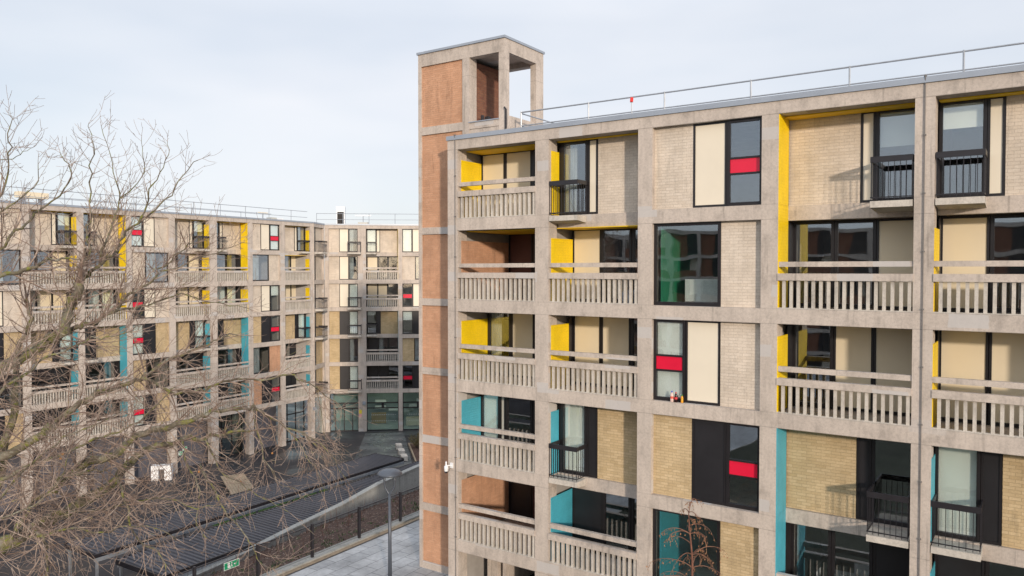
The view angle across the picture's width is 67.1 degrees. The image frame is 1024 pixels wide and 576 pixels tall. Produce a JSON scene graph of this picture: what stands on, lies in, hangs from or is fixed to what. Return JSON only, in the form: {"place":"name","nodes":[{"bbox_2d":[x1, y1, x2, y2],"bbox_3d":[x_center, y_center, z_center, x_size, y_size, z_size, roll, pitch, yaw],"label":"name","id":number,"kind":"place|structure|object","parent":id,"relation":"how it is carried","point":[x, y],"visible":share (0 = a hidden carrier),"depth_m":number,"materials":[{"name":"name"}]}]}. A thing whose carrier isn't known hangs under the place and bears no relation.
{"place":"outdoors","nodes":[
{"label":"outdoors","id":0,"kind":"place"},
{"bbox_2d":[151,463,172,480],"bbox_3d":[-26.650,14.026,58.756,1.440,1.120,0.600,0,1,-12],"label":"white unit","id":1,"kind":"object","parent":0,"point":[160,469],"visible":0.61,"depth_m":58.55,"materials":[{"name":"paint"}]},
{"bbox_2d":[0,87,375,575],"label":"bare tree","id":2,"kind":"object","parent":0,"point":[36,529],"visible":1,"depth_m":17.99,"materials":[{"name":"brown plant"}]},
{"bbox_2d":[0,394,418,575],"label":"courtyard","id":3,"kind":"structure","parent":0,"point":[353,438],"depth_m":58.20,"materials":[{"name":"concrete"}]},
{"bbox_2d":[0,200,313,511],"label":"apartment block","id":4,"kind":"structure","parent":3,"relation":"on","point":[279,239],"depth_m":61.02,"materials":[{"name":"concrete"}]},
{"bbox_2d":[0,249,20,284],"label":"window","id":5,"kind":"structure","parent":4,"relation":"in","point":[1,279],"depth_m":50.42,"materials":[{"name":"clear glass"}]},
{"bbox_2d":[0,373,22,409],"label":"window","id":6,"kind":"structure","parent":4,"relation":"in","point":[12,373],"depth_m":51.04,"materials":[{"name":"clear glass"}]},
{"bbox_2d":[14,191,48,202],"bbox_3d":[-33.701,-6.149,54.138,0.600,1.100,2.000,1,2,32],"label":"roof duct","id":7,"kind":"object","parent":4,"relation":"on","point":[36,195],"visible":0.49,"depth_m":53.95,"materials":[{"name":"metal"}]},
{"bbox_2d":[56,212,70,244],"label":"window","id":8,"kind":"structure","parent":4,"relation":"in","point":[66,219],"depth_m":53.93,"materials":[{"name":"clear glass"}]},
{"bbox_2d":[58,333,72,360],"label":"window","id":9,"kind":"structure","parent":4,"relation":"in","point":[60,344],"depth_m":54.17,"materials":[{"name":"grey glass"}]},
{"bbox_2d":[83,214,89,245],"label":"window","id":10,"kind":"structure","parent":4,"relation":"in","point":[84,215],"depth_m":55.50,"materials":[{"name":"grey glass"}]},
{"bbox_2d":[87,289,100,319],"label":"window","id":11,"kind":"structure","parent":4,"relation":"in","point":[98,296],"depth_m":56.51,"materials":[{"name":"grey glass"}]},
{"bbox_2d":[101,289,114,319],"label":"window","id":12,"kind":"structure","parent":4,"relation":"in","point":[108,291],"depth_m":57.40,"materials":[{"name":"beige glass"}]},
{"bbox_2d":[4,193,267,218],"bbox_3d":[-36.416,-6.092,53.056,0.550,1.040,49.520,1,2,32],"label":"guard rail","id":13,"kind":"object","parent":4,"relation":"on","point":[149,204],"visible":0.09,"depth_m":62.82,"materials":[{"name":"metal"}]},
{"bbox_2d":[131,216,142,246],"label":"window","id":14,"kind":"structure","parent":4,"relation":"in","point":[140,232],"depth_m":57.85,"materials":[{"name":"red glass"}]},
{"bbox_2d":[132,288,143,318],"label":"window","id":15,"kind":"structure","parent":4,"relation":"in","point":[135,302],"depth_m":58.10,"materials":[{"name":"red glass"}]},
{"bbox_2d":[133,324,143,354],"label":"window","id":16,"kind":"structure","parent":4,"relation":"in","point":[140,339],"depth_m":58.07,"materials":[{"name":"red glass"}]},
{"bbox_2d":[134,395,144,426],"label":"window","id":17,"kind":"structure","parent":4,"relation":"in","point":[138,416],"depth_m":58.17,"materials":[{"name":"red glass"}]},
{"bbox_2d":[3,186,306,217],"bbox_3d":[-32.931,-6.124,51.459,0.550,1.180,50.520,1,2,32],"label":"guard rail","id":18,"kind":"object","parent":4,"relation":"on","point":[158,199],"visible":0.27,"depth_m":60.26,"materials":[{"name":"metal"}]},
{"bbox_2d":[145,252,167,282],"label":"window","id":19,"kind":"structure","parent":4,"relation":"in","point":[147,253],"depth_m":58.92,"materials":[{"name":"grey glass"}]},
{"bbox_2d":[146,357,168,388],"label":"window","id":20,"kind":"structure","parent":4,"relation":"in","point":[164,357],"depth_m":59.47,"materials":[{"name":"black metal"}]},
{"bbox_2d":[193,221,203,248],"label":"window","id":21,"kind":"structure","parent":4,"relation":"in","point":[200,223],"depth_m":63.06,"materials":[{"name":"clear glass"}]},
{"bbox_2d":[194,320,204,347],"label":"window","id":22,"kind":"structure","parent":4,"relation":"in","point":[197,321],"depth_m":63.27,"materials":[{"name":"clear glass"}]},
{"bbox_2d":[217,286,225,310],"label":"window","id":23,"kind":"structure","parent":4,"relation":"in","point":[222,294],"depth_m":65.84,"materials":[{"name":"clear glass"}]},
{"bbox_2d":[226,254,236,280],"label":"window","id":24,"kind":"structure","parent":4,"relation":"in","point":[226,254],"depth_m":66.89,"materials":[{"name":"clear glass"}]},
{"bbox_2d":[226,286,236,312],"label":"window","id":25,"kind":"structure","parent":4,"relation":"in","point":[228,289],"depth_m":66.63,"materials":[{"name":"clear glass"}]},
{"bbox_2d":[253,254,268,280],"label":"window","id":26,"kind":"structure","parent":4,"relation":"in","point":[255,257],"depth_m":67.37,"materials":[{"name":"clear glass"}]},
{"bbox_2d":[253,346,269,373],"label":"window","id":27,"kind":"structure","parent":4,"relation":"in","point":[256,350],"depth_m":67.53,"materials":[{"name":"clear glass"}]},
{"bbox_2d":[270,224,278,250],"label":"window","id":28,"kind":"structure","parent":4,"relation":"in","point":[274,229],"depth_m":68.90,"materials":[{"name":"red glass"}]},
{"bbox_2d":[270,285,279,310],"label":"window","id":29,"kind":"structure","parent":4,"relation":"in","point":[274,289],"depth_m":69.08,"materials":[{"name":"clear glass"}]},
{"bbox_2d":[270,315,279,341],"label":"window","id":30,"kind":"structure","parent":4,"relation":"in","point":[276,328],"depth_m":69.02,"materials":[{"name":"red glass"}]},
{"bbox_2d":[271,376,279,401],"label":"window","id":31,"kind":"structure","parent":4,"relation":"in","point":[277,388],"depth_m":69.12,"materials":[{"name":"red glass"}]},
{"bbox_2d":[297,227,304,250],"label":"window","id":32,"kind":"structure","parent":4,"relation":"in","point":[298,229],"depth_m":72.03,"materials":[{"name":"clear glass"}]},
{"bbox_2d":[298,314,304,337],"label":"window","id":33,"kind":"structure","parent":4,"relation":"in","point":[301,317],"depth_m":72.36,"materials":[{"name":"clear glass"}]},
{"bbox_2d":[64,453,403,575],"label":"cycle shelter","id":34,"kind":"object","parent":3,"relation":"on","point":[368,465],"visible":0.78,"depth_m":43.68,"materials":[{"name":"metal"}]},
{"bbox_2d":[220,473,253,494],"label":"timber platform","id":35,"kind":"structure","parent":3,"relation":"on","point":[235,488],"depth_m":55.78,"materials":[{"name":"brown wood"}]},
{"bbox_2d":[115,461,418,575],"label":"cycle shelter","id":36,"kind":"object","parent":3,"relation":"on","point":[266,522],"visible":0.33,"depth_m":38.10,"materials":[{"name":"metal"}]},
{"bbox_2d":[213,489,327,525],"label":"lawn","id":37,"kind":"structure","parent":3,"relation":"on","point":[264,509],"depth_m":51.27,"materials":[{"name":"green plant"}]},
{"bbox_2d":[188,464,418,575],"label":"ramp wall","id":38,"kind":"structure","parent":3,"relation":"on","point":[408,478],"depth_m":42.16,"materials":[{"name":"grey concrete"}]},
{"bbox_2d":[285,222,327,437],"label":"apartment block","id":39,"kind":"structure","parent":3,"relation":"on","point":[319,309],"depth_m":73.75,"materials":[{"name":"concrete"}]},
{"bbox_2d":[324,224,418,431],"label":"apartment block","id":40,"kind":"structure","parent":3,"relation":"on","point":[372,313],"depth_m":76.29,"materials":[{"name":"concrete"}]},
{"bbox_2d":[336,206,345,223],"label":"roof vent","id":41,"kind":"object","parent":40,"relation":"on","point":[340,209],"visible":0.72,"depth_m":78.43,"materials":[{"name":"black metal"}]},
{"bbox_2d":[316,213,368,221],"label":"guard rail","id":42,"kind":"object","parent":40,"relation":"on","point":[338,219],"visible":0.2,"depth_m":76.10,"materials":[{"name":"metal"}]},
{"bbox_2d":[330,393,358,431],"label":"shop window","id":43,"kind":"structure","parent":40,"relation":"in","point":[345,403],"depth_m":76.23,"materials":[{"name":"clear glass"}]},
{"bbox_2d":[349,229,357,250],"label":"window","id":44,"kind":"structure","parent":40,"relation":"in","point":[350,230],"depth_m":75.89,"materials":[{"name":"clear glass"}]},
{"bbox_2d":[349,256,357,279],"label":"window","id":45,"kind":"structure","parent":40,"relation":"in","point":[351,258],"depth_m":75.97,"materials":[{"name":"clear glass"}]},
{"bbox_2d":[349,284,357,306],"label":"window","id":46,"kind":"structure","parent":40,"relation":"in","point":[353,288],"depth_m":76.04,"materials":[{"name":"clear glass"}]},
{"bbox_2d":[349,311,357,334],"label":"window","id":47,"kind":"structure","parent":40,"relation":"in","point":[353,315],"depth_m":76.10,"materials":[{"name":"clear glass"}]},
{"bbox_2d":[349,339,357,361],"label":"window","id":48,"kind":"structure","parent":40,"relation":"in","point":[351,341],"depth_m":76.17,"materials":[{"name":"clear glass"}]},
{"bbox_2d":[349,366,357,388],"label":"window","id":49,"kind":"structure","parent":40,"relation":"in","point":[353,370],"depth_m":76.23,"materials":[{"name":"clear glass"}]},
{"bbox_2d":[366,229,375,251],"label":"window","id":50,"kind":"structure","parent":40,"relation":"in","point":[371,233],"depth_m":76.66,"materials":[{"name":"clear glass"}]},
{"bbox_2d":[367,311,376,333],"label":"window","id":51,"kind":"structure","parent":40,"relation":"in","point":[368,312],"depth_m":76.79,"materials":[{"name":"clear glass"}]},
{"bbox_2d":[378,338,387,359],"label":"window","id":52,"kind":"structure","parent":40,"relation":"in","point":[380,340],"depth_m":77.50,"materials":[{"name":"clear glass"}]},
{"bbox_2d":[367,393,398,430],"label":"shop window","id":53,"kind":"structure","parent":40,"relation":"in","point":[367,393],"depth_m":76.58,"materials":[{"name":"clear glass"}]},
{"bbox_2d":[402,229,411,251],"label":"window","id":54,"kind":"structure","parent":40,"relation":"in","point":[406,233],"depth_m":76.36,"materials":[{"name":"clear glass"}]},
{"bbox_2d":[402,284,412,306],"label":"window","id":55,"kind":"structure","parent":40,"relation":"in","point":[403,295],"depth_m":76.41,"materials":[{"name":"red glass"}]},
{"bbox_2d":[402,311,412,333],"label":"window","id":56,"kind":"structure","parent":40,"relation":"in","point":[406,315],"depth_m":76.51,"materials":[{"name":"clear glass"}]},
{"bbox_2d":[403,365,412,387],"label":"window","id":57,"kind":"structure","parent":40,"relation":"in","point":[405,377],"depth_m":76.60,"materials":[{"name":"red metal"}]},
{"bbox_2d":[403,392,418,429],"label":"shop window","id":58,"kind":"structure","parent":40,"relation":"in","point":[417,402],"depth_m":76.80,"materials":[{"name":"clear glass"}]},
{"bbox_2d":[414,338,418,360],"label":"window","id":59,"kind":"structure","parent":40,"relation":"in","point":[416,340],"depth_m":76.71,"materials":[{"name":"grey glass"}]},
{"bbox_2d":[415,256,418,279],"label":"window","id":60,"kind":"structure","parent":40,"relation":"in","point":[416,257],"depth_m":76.52,"materials":[{"name":"beige glass"}]},
{"bbox_2d":[410,444,418,460],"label":"shrub bed","id":61,"kind":"object","parent":3,"relation":"on","point":[415,450],"visible":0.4,"depth_m":67.58,"materials":[{"name":"brown plant"}]},
{"bbox_2d":[408,434,418,447],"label":"shrub","id":62,"kind":"object","parent":61,"relation":"on","point":[415,440],"visible":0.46,"depth_m":68.80,"materials":[{"name":"brown plant"}]},
{"bbox_2d":[210,490,418,575],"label":"planting bed","id":63,"kind":"object","parent":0,"point":[326,536],"visible":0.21,"depth_m":35.73,"materials":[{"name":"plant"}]},
{"bbox_2d":[182,488,418,575],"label":"dead stems","id":64,"kind":"object","parent":63,"relation":"on","point":[320,530],"visible":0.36,"depth_m":36.89,"materials":[{"name":"brown plant"}]},
{"bbox_2d":[211,500,418,573],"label":"weeds","id":65,"kind":"object","parent":63,"relation":"on","point":[328,539],"visible":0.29,"depth_m":33.63,"materials":[{"name":"plant"}]},
{"bbox_2d":[355,433,411,466],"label":"path","id":66,"kind":"structure","parent":0,"point":[379,443],"depth_m":70.28,"materials":[{"name":"grey concrete"}]},
{"bbox_2d":[289,520,487,575],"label":"pavement","id":67,"kind":"structure","parent":0,"point":[369,558],"depth_m":28.95,"materials":[{"name":"grey concrete"}]},
{"bbox_2d":[285,519,418,575],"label":"drain strip","id":68,"kind":"object","parent":67,"relation":"on","point":[348,549],"depth_m":30.03,"materials":[{"name":"grey metal"}]},
{"bbox_2d":[377,468,401,575],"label":"street lamp","id":69,"kind":"object","parent":67,"relation":"on","point":[385,473],"visible":1,"depth_m":26.90,"materials":[{"name":"grey metal"}]},
{"bbox_2d":[416,34,544,573],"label":"stair tower","id":70,"kind":"structure","parent":67,"relation":"on","point":[463,88],"depth_m":27.68,"materials":[{"name":"brick"}]},
{"bbox_2d":[0,0,1023,279],"label":"sky","id":71,"kind":"structure","parent":0,"point":[311,106],"materials":[{"name":"white"}]},
{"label":"upper lawn","id":72,"kind":"structure","parent":0,"visible":0},
{"bbox_2d":[646,498,727,575],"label":"young tree","id":73,"kind":"object","parent":72,"relation":"on","point":[692,553],"visible":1,"depth_m":18.15,"materials":[{"name":"brown plant"}]},
{"bbox_2d":[446,64,1023,575],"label":"apartment block","id":74,"kind":"structure","parent":72,"relation":"on","point":[838,366],"depth_m":21.16,"materials":[{"name":"concrete"}]},
{"bbox_2d":[444,462,452,472],"bbox_3d":[-2.140,6.046,26.044,0.314,0.407,0.141,-1,1,-22],"label":"security camera","id":75,"kind":"object","parent":74,"relation":"attached to","point":[446,468],"visible":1,"depth_m":25.99,"materials":[{"name":"white paint"}]},
{"bbox_2d":[480,394,499,455],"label":"window","id":76,"kind":"structure","parent":74,"relation":"in","point":[490,405],"depth_m":26.87,"materials":[{"name":"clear glass"}]},
{"bbox_2d":[488,313,510,375],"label":"window","id":77,"kind":"structure","parent":74,"relation":"in","point":[496,317],"depth_m":27.17,"materials":[{"name":"black glass"}]},
{"bbox_2d":[506,397,532,460],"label":"window","id":78,"kind":"structure","parent":74,"relation":"in","point":[507,398],"depth_m":25.89,"materials":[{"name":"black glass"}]},
{"bbox_2d":[532,150,534,213],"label":"window","id":79,"kind":"structure","parent":74,"relation":"in","point":[533,151],"depth_m":25.60,"materials":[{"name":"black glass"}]},
{"bbox_2d":[533,400,534,443],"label":"window","id":80,"kind":"structure","parent":74,"relation":"in","point":[533,400],"depth_m":25.71,"materials":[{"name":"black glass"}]},
{"bbox_2d":[561,404,586,475],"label":"window","id":81,"kind":"structure","parent":74,"relation":"in","point":[573,417],"depth_m":24.25,"materials":[{"name":"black glass"}]},
{"bbox_2d":[562,140,587,214],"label":"window","id":82,"kind":"structure","parent":74,"relation":"in","point":[571,150],"depth_m":24.11,"materials":[{"name":"black glass"}]},
{"bbox_2d":[601,228,631,301],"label":"window","id":83,"kind":"structure","parent":74,"relation":"in","point":[630,229],"depth_m":24.32,"materials":[{"name":"black metal"}]},
{"bbox_2d":[603,493,630,560],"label":"window","id":84,"kind":"structure","parent":74,"relation":"in","point":[604,494],"depth_m":24.30,"materials":[{"name":"black metal"}]},
{"bbox_2d":[622,289,633,302],"bbox_3d":[3.468,0.259,22.752,0.589,0.462,0.343,0,1,0],"label":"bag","id":85,"kind":"object","parent":74,"relation":"on","point":[627,296],"visible":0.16,"depth_m":22.69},
{"bbox_2d":[631,318,633,389],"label":"window","id":86,"kind":"structure","parent":74,"relation":"in","point":[632,319],"depth_m":23.85,"materials":[{"name":"black metal"}]},
{"bbox_2d":[631,498,634,562],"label":"window","id":87,"kind":"structure","parent":74,"relation":"in","point":[632,499],"depth_m":23.97,"materials":[{"name":"black metal"}]},
{"bbox_2d":[632,228,637,289],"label":"window","id":88,"kind":"structure","parent":74,"relation":"in","point":[633,229],"depth_m":23.76,"materials":[{"name":"black metal"}]},
{"bbox_2d":[653,319,685,402],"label":"window","id":89,"kind":"structure","parent":74,"relation":"in","point":[670,360],"depth_m":21.82,"materials":[{"name":"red glass"}]},
{"bbox_2d":[652,509,719,575],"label":"window","id":90,"kind":"structure","parent":74,"relation":"in","point":[654,510],"depth_m":22.03,"materials":[{"name":"black metal"}]},
{"bbox_2d":[654,221,720,306],"bbox_3d":[4.860,-0.657,21.431,1.940,2.306,0.090,1,2,34],"label":"window","id":91,"kind":"structure","parent":74,"relation":"in","point":[656,302],"depth_m":21.42,"materials":[{"name":"black metal"}]},
{"bbox_2d":[685,279,717,302],"bbox_3d":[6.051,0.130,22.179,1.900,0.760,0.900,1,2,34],"label":"window pane","id":92,"kind":"structure","parent":74,"relation":"on","point":[701,290],"depth_m":22.07,"materials":[{"name":"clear glass"}]},
{"bbox_2d":[726,422,759,511],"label":"window","id":93,"kind":"structure","parent":74,"relation":"in","point":[739,468],"depth_m":20.67,"materials":[{"name":"red metal"}]},
{"bbox_2d":[727,117,761,205],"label":"window","id":94,"kind":"structure","parent":74,"relation":"in","point":[743,165],"depth_m":20.48,"materials":[{"name":"red metal"}]},
{"bbox_2d":[520,42,1023,126],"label":"guard rail","id":95,"kind":"object","parent":74,"relation":"on","point":[963,69],"visible":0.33,"depth_m":20.79,"materials":[{"name":"metal"}]},
{"bbox_2d":[791,523,831,575],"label":"window","id":96,"kind":"structure","parent":74,"relation":"in","point":[792,525],"depth_m":21.20,"materials":[{"name":"black metal"}]},
{"bbox_2d":[792,324,833,408],"bbox_3d":[8.134,2.057,20.875,1.060,2.306,0.090,1,2,34],"label":"window","id":97,"kind":"structure","parent":74,"relation":"in","point":[794,326],"depth_m":20.71,"materials":[{"name":"black metal"}]},
{"bbox_2d":[793,221,834,307],"bbox_3d":[8.134,-0.642,20.810,1.060,2.306,0.090,1,2,34],"label":"window","id":98,"kind":"structure","parent":74,"relation":"in","point":[832,223],"depth_m":20.72,"materials":[{"name":"black metal"}]},
{"bbox_2d":[835,570,863,575],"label":"table","id":99,"kind":"object","parent":74,"relation":"on","point":[840,573],"visible":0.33,"depth_m":21.23,"materials":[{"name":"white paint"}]},
{"bbox_2d":[831,531,872,575],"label":"window","id":100,"kind":"structure","parent":74,"relation":"in","point":[833,532],"depth_m":20.61,"materials":[{"name":"black metal"}]},
{"bbox_2d":[834,219,876,308],"bbox_3d":[8.995,-0.628,20.220,1.010,2.306,0.090,1,2,34],"label":"window","id":101,"kind":"structure","parent":74,"relation":"in","point":[874,221],"depth_m":20.08,"materials":[{"name":"black metal"}]},
{"bbox_2d":[854,563,868,575],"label":"chair","id":102,"kind":"object","parent":74,"relation":"on","point":[861,569],"visible":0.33,"depth_m":21.69,"materials":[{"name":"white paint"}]},
{"bbox_2d":[871,439,906,527],"bbox_3d":[9.565,4.794,19.353,1.000,2.306,0.090,1,2,34],"label":"window","id":103,"kind":"structure","parent":74,"relation":"in","point":[873,459],"depth_m":19.55,"materials":[{"name":"black metal"}]},
{"bbox_2d":[875,107,914,200],"bbox_3d":[9.585,-3.301,19.168,0.980,2.301,0.130,1,2,34],"label":"window","id":104,"kind":"structure","parent":74,"relation":"in","point":[893,129],"depth_m":19.24,"materials":[{"name":"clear glass"}]},
{"bbox_2d":[935,446,980,541],"bbox_3d":[10.622,4.817,18.410,0.950,2.306,0.130,1,2,34],"label":"window","id":105,"kind":"structure","parent":74,"relation":"in","point":[958,471],"depth_m":18.44,"materials":[{"name":"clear glass"}]},
{"bbox_2d":[938,98,987,197],"bbox_3d":[10.635,-3.278,18.206,0.980,2.301,0.130,1,2,34],"label":"window","id":106,"kind":"structure","parent":74,"relation":"in","point":[971,114],"depth_m":18.22,"materials":[{"name":"clear glass"}]},
{"bbox_2d":[985,561,989,575],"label":"window","id":107,"kind":"structure","parent":74,"relation":"in","point":[987,568],"depth_m":18.55,"materials":[{"name":"black metal"}]},
{"bbox_2d":[989,214,1023,312],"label":"window","id":108,"kind":"structure","parent":74,"relation":"in","point":[992,234],"depth_m":18.35,"materials":[{"name":"black metal"}]},
{"label":"ground","id":109,"kind":"structure","parent":0,"visible":0},
{"bbox_2d":[262,511,418,575],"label":"kerb","id":110,"kind":"structure","parent":109,"relation":"on","point":[317,555],"depth_m":30.21,"materials":[{"name":"grey concrete"}]},
{"bbox_2d":[173,486,418,575],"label":"fence","id":111,"kind":"object","parent":110,"relation":"on","point":[312,540],"visible":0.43,"depth_m":29.12,"materials":[{"name":"black metal"}]},
{"bbox_2d":[224,558,238,570],"bbox_3d":[-9.504,9.372,26.148,0.014,0.260,0.620,1,2,33],"label":"exit sign","id":112,"kind":"object","parent":111,"relation":"attached to","point":[230,564],"visible":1,"depth_m":26.11,"materials":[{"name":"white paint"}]},
{"bbox_2d":[278,517,418,575],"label":"gravel strip","id":113,"kind":"object","parent":109,"relation":"on","point":[341,550],"depth_m":30.12,"materials":[{"name":"beige gravel"}]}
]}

